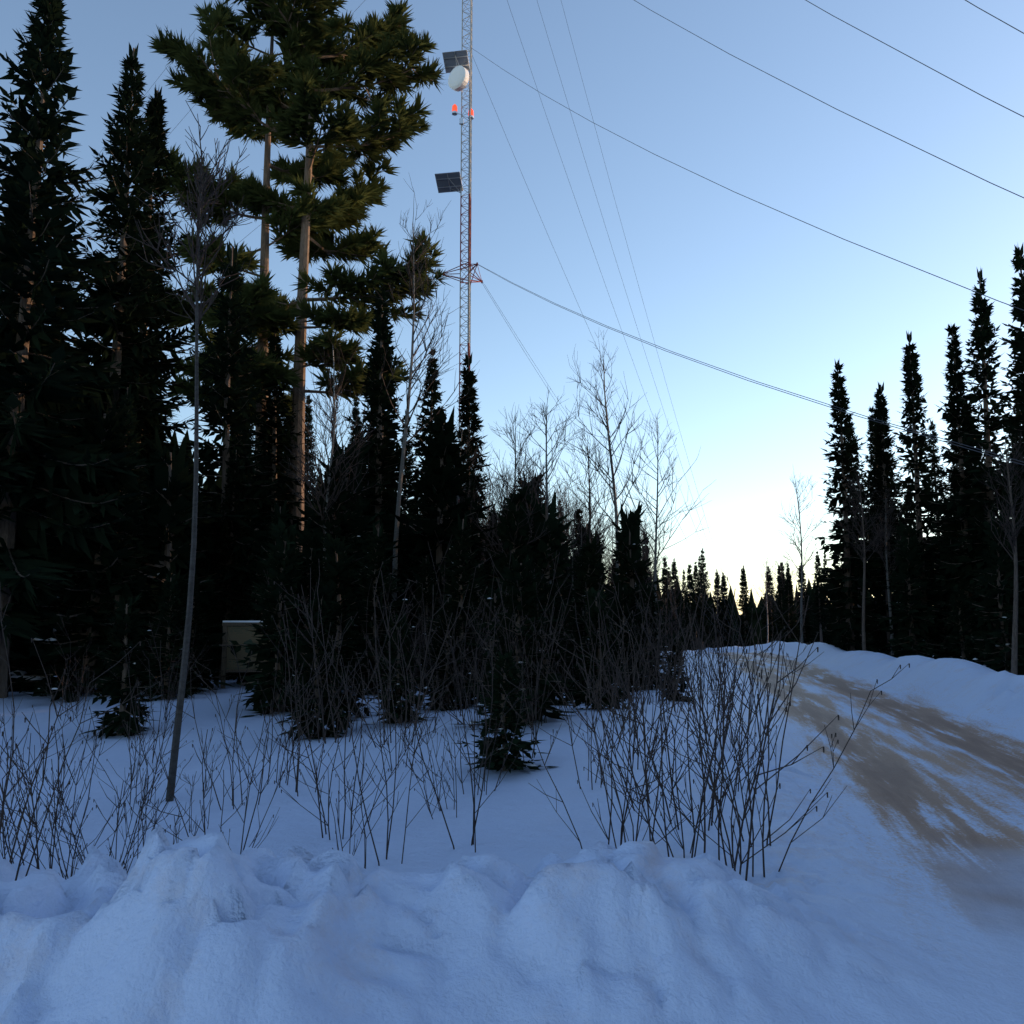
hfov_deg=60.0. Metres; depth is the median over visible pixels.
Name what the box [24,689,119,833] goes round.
alder
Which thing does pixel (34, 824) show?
willow
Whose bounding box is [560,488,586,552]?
birch
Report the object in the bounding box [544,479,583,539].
birch
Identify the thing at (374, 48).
white pine
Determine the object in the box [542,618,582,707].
alder
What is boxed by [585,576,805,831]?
alder
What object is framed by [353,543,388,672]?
young spruce
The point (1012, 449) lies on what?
tall spruce
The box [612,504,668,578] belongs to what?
aspen
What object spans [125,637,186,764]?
alder
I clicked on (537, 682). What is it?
alder
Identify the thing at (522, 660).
alder
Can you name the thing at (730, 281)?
sky
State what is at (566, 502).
aspen
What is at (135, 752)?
twig
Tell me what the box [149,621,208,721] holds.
alder
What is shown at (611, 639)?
alder
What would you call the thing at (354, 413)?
tall spruce
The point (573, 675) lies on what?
willow
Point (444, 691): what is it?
twig
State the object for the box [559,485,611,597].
aspen
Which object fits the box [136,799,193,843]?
twig
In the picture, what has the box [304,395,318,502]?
tall spruce
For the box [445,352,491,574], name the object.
spruce tree
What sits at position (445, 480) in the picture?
young spruce
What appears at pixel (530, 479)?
maple
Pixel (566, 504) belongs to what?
birch
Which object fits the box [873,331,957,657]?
spruce
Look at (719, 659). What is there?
alder
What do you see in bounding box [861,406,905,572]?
tall spruce
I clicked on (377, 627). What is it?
alder
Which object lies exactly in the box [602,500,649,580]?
aspen
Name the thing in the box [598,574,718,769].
bare shrub
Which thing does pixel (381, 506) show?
spruce
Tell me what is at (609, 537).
birch
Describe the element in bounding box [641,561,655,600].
spruce
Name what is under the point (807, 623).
tall spruce
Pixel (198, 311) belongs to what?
bare tree
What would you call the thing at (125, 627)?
sapling
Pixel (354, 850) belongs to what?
bare shrub
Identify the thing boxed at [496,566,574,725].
alder
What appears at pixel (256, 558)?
tall spruce
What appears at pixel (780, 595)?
tall spruce
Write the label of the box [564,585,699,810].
alder
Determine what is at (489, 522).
spruce
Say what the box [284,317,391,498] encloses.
bare tree
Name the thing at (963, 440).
spruce
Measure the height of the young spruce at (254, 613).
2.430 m
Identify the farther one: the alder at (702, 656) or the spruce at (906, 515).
the spruce at (906, 515)
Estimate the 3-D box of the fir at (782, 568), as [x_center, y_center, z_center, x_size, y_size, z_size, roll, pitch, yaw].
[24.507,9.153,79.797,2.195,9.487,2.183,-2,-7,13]
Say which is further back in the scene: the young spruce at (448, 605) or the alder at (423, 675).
the young spruce at (448, 605)
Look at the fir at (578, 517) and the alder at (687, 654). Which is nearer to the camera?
the alder at (687, 654)
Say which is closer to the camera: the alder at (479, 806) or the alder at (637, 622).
the alder at (479, 806)
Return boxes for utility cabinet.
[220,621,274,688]
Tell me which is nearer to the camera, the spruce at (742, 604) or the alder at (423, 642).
the alder at (423, 642)
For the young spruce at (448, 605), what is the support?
on the ground snow
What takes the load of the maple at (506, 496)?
on the ground snow
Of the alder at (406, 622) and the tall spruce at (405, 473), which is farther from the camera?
the tall spruce at (405, 473)
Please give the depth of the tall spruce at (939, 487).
53.62 m
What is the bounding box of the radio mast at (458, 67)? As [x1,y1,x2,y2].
[435,0,482,500]
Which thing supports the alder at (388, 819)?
on the ground snow
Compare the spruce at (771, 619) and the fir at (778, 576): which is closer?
the spruce at (771, 619)
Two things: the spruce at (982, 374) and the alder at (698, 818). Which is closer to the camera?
the alder at (698, 818)
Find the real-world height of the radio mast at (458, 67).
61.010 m
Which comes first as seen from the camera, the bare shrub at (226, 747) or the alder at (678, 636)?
the bare shrub at (226, 747)
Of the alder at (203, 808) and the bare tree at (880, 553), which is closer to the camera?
the alder at (203, 808)
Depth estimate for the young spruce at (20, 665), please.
19.83 m
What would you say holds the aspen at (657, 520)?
on the ground snow
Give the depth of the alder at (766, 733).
5.82 m
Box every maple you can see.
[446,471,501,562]
[481,467,565,557]
[501,464,564,506]
[544,485,597,550]
[556,480,607,558]
[604,518,676,585]
[657,573,684,648]
[758,552,809,620]
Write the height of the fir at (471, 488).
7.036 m
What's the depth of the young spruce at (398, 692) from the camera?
12.66 m
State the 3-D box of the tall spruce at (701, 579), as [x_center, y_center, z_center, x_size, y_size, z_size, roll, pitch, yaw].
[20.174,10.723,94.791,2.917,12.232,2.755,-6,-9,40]
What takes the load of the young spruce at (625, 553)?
on the ground snow
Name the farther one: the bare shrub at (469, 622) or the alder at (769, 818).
the bare shrub at (469, 622)
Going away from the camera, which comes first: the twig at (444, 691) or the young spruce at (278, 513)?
the twig at (444, 691)
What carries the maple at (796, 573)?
on the ground snow
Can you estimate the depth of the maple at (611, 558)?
52.54 m
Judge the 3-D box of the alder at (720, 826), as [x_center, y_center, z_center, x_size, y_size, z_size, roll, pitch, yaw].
[1.710,1.780,5.935,1.714,1.943,0.930,-5,-8,33]
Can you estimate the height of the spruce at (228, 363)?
11.809 m
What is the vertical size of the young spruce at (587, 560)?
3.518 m
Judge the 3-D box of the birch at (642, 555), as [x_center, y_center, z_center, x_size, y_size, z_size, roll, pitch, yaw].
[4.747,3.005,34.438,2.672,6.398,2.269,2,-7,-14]
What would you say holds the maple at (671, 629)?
on the ground snow
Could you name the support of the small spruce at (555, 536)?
on the ground snow
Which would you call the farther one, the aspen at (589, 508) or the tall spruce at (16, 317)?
the aspen at (589, 508)
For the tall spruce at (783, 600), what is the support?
on the ground snow
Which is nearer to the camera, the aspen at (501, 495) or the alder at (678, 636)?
the alder at (678, 636)
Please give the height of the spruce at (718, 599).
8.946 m
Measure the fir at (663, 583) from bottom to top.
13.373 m
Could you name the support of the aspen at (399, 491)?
on the ground snow
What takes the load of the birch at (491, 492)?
on the ground snow
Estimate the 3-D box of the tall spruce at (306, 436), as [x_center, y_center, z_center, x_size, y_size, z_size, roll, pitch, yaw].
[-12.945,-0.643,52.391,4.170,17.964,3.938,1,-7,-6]
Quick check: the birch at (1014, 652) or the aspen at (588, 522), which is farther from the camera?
the aspen at (588, 522)
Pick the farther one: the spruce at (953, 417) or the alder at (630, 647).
the spruce at (953, 417)
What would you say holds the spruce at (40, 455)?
on the ground snow
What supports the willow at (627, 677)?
on the ground snow
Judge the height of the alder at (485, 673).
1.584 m
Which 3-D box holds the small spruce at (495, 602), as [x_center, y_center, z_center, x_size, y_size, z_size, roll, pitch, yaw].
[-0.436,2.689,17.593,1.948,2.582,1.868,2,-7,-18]
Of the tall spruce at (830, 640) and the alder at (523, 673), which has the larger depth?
the tall spruce at (830, 640)
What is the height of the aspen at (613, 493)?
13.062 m
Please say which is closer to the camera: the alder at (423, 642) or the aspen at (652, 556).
the alder at (423, 642)
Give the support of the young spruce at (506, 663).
on the ground snow
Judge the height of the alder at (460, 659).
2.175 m
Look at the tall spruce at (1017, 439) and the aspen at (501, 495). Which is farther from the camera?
the tall spruce at (1017, 439)
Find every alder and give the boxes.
[0,587,160,880]
[0,674,88,844]
[0,706,177,878]
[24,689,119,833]
[51,614,108,710]
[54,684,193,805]
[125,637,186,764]
[138,700,315,853]
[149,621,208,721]
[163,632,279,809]
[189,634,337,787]
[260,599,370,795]
[266,652,460,839]
[274,561,477,747]
[280,559,416,742]
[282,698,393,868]
[303,580,427,702]
[340,637,447,865]
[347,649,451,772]
[380,598,459,734]
[380,617,432,677]
[381,576,448,699]
[393,606,519,852]
[399,606,439,688]
[407,610,434,686]
[418,601,498,728]
[419,601,495,708]
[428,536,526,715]
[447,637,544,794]
[457,631,517,731]
[467,597,561,759]
[476,551,567,686]
[482,607,563,739]
[490,579,572,722]
[491,612,547,735]
[493,641,703,848]
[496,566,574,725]
[531,589,699,848]
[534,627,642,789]
[540,595,838,880]
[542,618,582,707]
[563,569,655,719]
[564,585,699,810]
[583,640,749,857]
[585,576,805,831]
[596,594,681,730]
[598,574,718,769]
[605,599,661,662]
[612,620,646,694]
[626,601,687,704]
[626,624,706,701]
[632,613,705,712]
[635,577,728,712]
[639,568,707,711]
[647,632,909,876]
[652,620,810,795]
[656,590,808,846]
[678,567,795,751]
[685,603,727,691]
[692,615,737,701]
[692,622,721,686]
[703,623,737,696]
[722,591,821,760]
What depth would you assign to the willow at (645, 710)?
11.41 m
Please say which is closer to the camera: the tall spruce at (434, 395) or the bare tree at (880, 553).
the bare tree at (880, 553)
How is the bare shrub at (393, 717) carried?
on the ground snow
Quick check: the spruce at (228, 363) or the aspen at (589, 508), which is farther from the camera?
the aspen at (589, 508)
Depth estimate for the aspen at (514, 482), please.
26.22 m
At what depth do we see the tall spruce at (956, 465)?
58.22 m
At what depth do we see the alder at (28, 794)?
4.32 m
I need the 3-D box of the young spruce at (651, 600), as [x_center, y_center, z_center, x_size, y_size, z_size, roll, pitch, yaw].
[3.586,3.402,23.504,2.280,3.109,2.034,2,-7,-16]
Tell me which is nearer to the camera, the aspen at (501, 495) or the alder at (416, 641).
the alder at (416, 641)
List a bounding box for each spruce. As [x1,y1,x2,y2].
[0,0,177,697]
[0,147,80,543]
[3,398,91,691]
[9,394,199,702]
[40,43,194,583]
[71,83,219,532]
[82,426,242,690]
[151,241,290,678]
[216,410,253,476]
[217,499,299,685]
[226,587,263,683]
[239,450,400,684]
[243,326,313,555]
[248,388,290,565]
[250,417,254,451]
[255,545,342,701]
[283,364,314,508]
[296,433,416,672]
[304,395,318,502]
[341,289,419,602]
[345,400,367,482]
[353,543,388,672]
[354,334,413,592]
[360,612,434,724]
[378,406,504,677]
[394,410,419,570]
[397,347,454,562]
[405,469,456,620]
[412,593,482,710]
[455,554,579,725]
[456,650,558,773]
[467,583,526,699]
[482,503,501,582]
[514,489,586,681]
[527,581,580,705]
[558,534,646,702]
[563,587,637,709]
[568,531,614,640]
[599,500,678,674]
[608,582,657,698]
[611,552,654,643]
[629,582,679,689]
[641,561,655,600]
[652,568,664,650]
[655,630,697,701]
[663,558,689,648]
[663,566,671,636]
[674,569,689,645]
[687,562,705,648]
[693,556,714,649]
[696,548,713,648]
[703,569,732,647]
[718,572,741,646]
[735,565,756,646]
[756,566,779,643]
[771,577,791,640]
[773,570,805,641]
[775,578,798,634]
[793,563,815,644]
[798,595,813,641]
[808,551,830,642]
[809,360,892,650]
[812,591,829,642]
[816,596,834,643]
[820,553,836,641]
[829,413,884,642]
[832,554,872,650]
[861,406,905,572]
[863,388,905,604]
[865,382,912,655]
[869,596,879,650]
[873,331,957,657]
[903,489,932,642]
[918,323,998,665]
[920,420,959,578]
[925,267,1023,667]
[940,423,972,593]
[958,401,994,532]
[965,242,1023,649]
[998,433,1023,517]
[1002,386,1023,485]
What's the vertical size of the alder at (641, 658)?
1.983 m
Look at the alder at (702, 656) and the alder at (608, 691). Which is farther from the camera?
the alder at (702, 656)
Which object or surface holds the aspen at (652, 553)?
on the ground snow
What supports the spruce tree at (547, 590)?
on the ground snow
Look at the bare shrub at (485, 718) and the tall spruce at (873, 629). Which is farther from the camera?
the tall spruce at (873, 629)
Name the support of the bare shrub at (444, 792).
on the ground snow
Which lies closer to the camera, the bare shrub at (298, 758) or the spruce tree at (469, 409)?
the bare shrub at (298, 758)
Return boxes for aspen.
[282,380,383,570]
[370,175,477,677]
[408,434,496,542]
[409,411,499,531]
[444,402,554,648]
[477,474,528,539]
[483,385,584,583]
[487,460,549,519]
[544,425,661,644]
[553,327,658,592]
[558,491,576,547]
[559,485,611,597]
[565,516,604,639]
[568,489,613,565]
[577,507,613,576]
[591,522,612,585]
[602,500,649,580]
[605,534,615,588]
[607,412,711,653]
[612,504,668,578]
[623,516,673,588]
[640,520,674,581]
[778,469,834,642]
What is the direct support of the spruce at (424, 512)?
on the ground snow
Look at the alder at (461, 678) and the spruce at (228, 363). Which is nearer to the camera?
the alder at (461, 678)
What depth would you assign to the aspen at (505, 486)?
59.04 m
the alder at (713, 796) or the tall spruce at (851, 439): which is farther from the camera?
the tall spruce at (851, 439)
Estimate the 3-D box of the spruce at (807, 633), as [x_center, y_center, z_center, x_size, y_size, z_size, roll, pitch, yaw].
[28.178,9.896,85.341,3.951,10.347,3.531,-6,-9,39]
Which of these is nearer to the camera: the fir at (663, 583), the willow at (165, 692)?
the willow at (165, 692)
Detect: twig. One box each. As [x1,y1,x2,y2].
[0,700,21,764]
[99,781,159,861]
[123,718,155,788]
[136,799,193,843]
[175,751,228,831]
[199,731,221,790]
[344,672,360,736]
[424,667,466,715]
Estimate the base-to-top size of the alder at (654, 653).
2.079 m
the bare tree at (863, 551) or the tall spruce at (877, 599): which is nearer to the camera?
the bare tree at (863, 551)
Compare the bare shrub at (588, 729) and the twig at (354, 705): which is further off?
the twig at (354, 705)
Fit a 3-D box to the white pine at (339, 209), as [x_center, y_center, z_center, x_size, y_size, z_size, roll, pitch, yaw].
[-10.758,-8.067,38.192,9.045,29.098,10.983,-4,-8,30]
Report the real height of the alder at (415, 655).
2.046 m
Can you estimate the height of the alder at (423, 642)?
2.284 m
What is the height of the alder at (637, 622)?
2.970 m
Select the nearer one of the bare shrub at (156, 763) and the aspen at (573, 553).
the bare shrub at (156, 763)
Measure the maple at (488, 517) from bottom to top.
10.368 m
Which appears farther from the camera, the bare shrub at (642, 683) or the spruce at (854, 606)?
the spruce at (854, 606)
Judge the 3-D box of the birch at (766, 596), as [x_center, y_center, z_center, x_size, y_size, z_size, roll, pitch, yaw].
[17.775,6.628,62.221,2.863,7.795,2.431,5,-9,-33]
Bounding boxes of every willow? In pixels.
[0,726,82,868]
[27,757,155,868]
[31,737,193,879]
[41,655,93,720]
[112,652,185,722]
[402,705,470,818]
[557,648,588,707]
[591,638,655,723]
[613,657,640,700]
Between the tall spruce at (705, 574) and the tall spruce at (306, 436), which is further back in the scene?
the tall spruce at (705, 574)
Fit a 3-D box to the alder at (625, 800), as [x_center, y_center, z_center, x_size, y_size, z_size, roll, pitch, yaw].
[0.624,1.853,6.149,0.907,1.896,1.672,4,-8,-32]
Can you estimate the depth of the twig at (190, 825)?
7.39 m
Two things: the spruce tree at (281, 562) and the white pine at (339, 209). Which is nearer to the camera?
the spruce tree at (281, 562)
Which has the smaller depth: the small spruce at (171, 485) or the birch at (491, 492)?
the small spruce at (171, 485)
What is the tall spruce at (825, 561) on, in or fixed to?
on the ground snow
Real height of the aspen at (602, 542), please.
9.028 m
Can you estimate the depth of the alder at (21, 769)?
7.14 m
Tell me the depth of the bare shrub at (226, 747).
8.24 m
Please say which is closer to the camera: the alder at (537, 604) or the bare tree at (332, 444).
the alder at (537, 604)
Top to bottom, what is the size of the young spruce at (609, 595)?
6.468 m
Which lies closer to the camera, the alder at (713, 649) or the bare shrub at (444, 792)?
the bare shrub at (444, 792)
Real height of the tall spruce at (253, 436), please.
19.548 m
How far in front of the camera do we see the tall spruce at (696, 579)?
76.12 m
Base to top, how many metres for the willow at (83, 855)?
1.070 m
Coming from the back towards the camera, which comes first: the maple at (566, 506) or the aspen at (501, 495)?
the maple at (566, 506)
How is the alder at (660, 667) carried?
on the ground snow
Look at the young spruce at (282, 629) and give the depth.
16.16 m
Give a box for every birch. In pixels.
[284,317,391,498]
[478,484,502,524]
[483,469,507,519]
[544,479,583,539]
[556,477,584,557]
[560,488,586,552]
[593,506,620,586]
[604,508,665,603]
[744,555,781,642]
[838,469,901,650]
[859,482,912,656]
[974,429,1023,674]
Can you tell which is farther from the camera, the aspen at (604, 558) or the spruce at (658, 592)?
the spruce at (658, 592)
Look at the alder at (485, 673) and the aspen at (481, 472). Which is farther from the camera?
the aspen at (481, 472)
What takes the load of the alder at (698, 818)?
on the ground snow
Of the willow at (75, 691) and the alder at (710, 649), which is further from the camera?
the alder at (710, 649)
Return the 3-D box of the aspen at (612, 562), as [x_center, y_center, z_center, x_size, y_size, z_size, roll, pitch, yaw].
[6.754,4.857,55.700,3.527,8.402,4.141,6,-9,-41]
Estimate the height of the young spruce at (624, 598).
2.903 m
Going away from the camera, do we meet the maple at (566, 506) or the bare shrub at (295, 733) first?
the bare shrub at (295, 733)
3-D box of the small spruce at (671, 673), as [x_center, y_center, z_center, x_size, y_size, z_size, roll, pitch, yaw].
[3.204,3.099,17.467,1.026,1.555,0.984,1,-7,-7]
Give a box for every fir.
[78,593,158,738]
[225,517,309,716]
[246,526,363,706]
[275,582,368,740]
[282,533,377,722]
[462,473,483,604]
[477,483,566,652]
[485,469,575,646]
[566,508,585,627]
[642,533,652,582]
[658,556,673,649]
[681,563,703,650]
[773,566,780,623]
[777,561,784,623]
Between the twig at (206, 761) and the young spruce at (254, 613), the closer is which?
the twig at (206, 761)
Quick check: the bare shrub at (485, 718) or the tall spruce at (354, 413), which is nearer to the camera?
the bare shrub at (485, 718)
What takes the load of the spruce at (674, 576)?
on the ground snow
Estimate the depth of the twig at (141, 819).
5.67 m
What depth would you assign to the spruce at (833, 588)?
41.12 m
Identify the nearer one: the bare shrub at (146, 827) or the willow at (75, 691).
the bare shrub at (146, 827)
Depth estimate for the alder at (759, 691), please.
10.26 m
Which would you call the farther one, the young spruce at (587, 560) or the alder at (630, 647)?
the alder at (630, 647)
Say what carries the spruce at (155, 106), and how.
on the ground snow
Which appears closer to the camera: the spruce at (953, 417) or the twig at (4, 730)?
the twig at (4, 730)
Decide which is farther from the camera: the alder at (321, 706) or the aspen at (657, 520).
the aspen at (657, 520)
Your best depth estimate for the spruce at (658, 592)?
130.94 m
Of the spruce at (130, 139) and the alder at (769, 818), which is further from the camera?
the spruce at (130, 139)
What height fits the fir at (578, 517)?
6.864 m
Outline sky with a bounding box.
[0,0,1023,614]
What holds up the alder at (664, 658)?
on the ground snow
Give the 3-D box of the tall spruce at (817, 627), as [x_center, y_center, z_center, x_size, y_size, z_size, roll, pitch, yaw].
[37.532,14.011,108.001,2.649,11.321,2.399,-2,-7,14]
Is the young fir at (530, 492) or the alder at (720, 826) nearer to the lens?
the alder at (720, 826)
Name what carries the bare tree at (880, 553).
on the ground snow
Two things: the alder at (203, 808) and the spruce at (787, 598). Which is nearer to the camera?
the alder at (203, 808)
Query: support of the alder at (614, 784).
on the ground snow
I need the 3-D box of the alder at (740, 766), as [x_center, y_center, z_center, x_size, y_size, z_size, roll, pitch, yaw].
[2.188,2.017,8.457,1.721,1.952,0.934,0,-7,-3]
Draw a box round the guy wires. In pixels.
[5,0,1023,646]
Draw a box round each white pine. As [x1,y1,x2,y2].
[146,0,452,551]
[154,0,399,613]
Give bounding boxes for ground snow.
[0,641,1023,1023]
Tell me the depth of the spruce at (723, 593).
89.13 m
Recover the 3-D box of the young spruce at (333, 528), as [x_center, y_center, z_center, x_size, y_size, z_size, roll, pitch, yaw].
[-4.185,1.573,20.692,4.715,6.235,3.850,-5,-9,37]
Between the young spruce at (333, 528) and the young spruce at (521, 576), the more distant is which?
the young spruce at (333, 528)
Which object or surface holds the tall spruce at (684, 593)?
on the ground snow
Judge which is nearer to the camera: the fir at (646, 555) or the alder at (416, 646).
the alder at (416, 646)
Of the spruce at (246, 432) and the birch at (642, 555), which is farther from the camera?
the spruce at (246, 432)
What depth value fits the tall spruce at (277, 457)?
34.50 m
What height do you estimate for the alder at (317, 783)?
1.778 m
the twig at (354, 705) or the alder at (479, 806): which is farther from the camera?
the twig at (354, 705)
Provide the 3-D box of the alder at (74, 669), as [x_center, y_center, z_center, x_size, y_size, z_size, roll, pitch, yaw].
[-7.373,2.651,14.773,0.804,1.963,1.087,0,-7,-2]
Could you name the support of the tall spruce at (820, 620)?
on the ground snow
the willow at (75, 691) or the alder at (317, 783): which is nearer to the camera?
the alder at (317, 783)
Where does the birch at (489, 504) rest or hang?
on the ground snow
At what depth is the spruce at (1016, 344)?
32.52 m
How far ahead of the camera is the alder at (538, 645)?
11.67 m
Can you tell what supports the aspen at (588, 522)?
on the ground snow
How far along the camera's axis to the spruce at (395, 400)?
45.71 m
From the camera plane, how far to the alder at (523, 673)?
9.83 m
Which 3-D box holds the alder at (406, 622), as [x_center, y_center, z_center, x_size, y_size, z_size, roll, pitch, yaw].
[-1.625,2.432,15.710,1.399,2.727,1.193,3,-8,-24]
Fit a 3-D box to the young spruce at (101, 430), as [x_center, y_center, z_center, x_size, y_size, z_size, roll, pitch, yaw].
[-8.162,0.995,17.404,4.047,6.615,4.150,2,-7,-18]
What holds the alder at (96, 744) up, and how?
on the ground snow
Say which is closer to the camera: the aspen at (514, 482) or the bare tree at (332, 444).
the bare tree at (332, 444)
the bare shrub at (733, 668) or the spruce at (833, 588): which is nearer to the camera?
the bare shrub at (733, 668)
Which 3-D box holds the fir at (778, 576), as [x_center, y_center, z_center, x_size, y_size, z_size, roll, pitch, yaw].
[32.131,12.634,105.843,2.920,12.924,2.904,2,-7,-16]
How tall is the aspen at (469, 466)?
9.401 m
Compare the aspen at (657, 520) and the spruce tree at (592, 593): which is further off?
the aspen at (657, 520)
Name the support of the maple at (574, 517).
on the ground snow
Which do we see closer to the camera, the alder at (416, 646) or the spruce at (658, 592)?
the alder at (416, 646)
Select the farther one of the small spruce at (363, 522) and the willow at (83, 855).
the small spruce at (363, 522)
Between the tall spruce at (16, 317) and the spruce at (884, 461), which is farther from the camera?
the spruce at (884, 461)
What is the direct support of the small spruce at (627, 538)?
on the ground snow

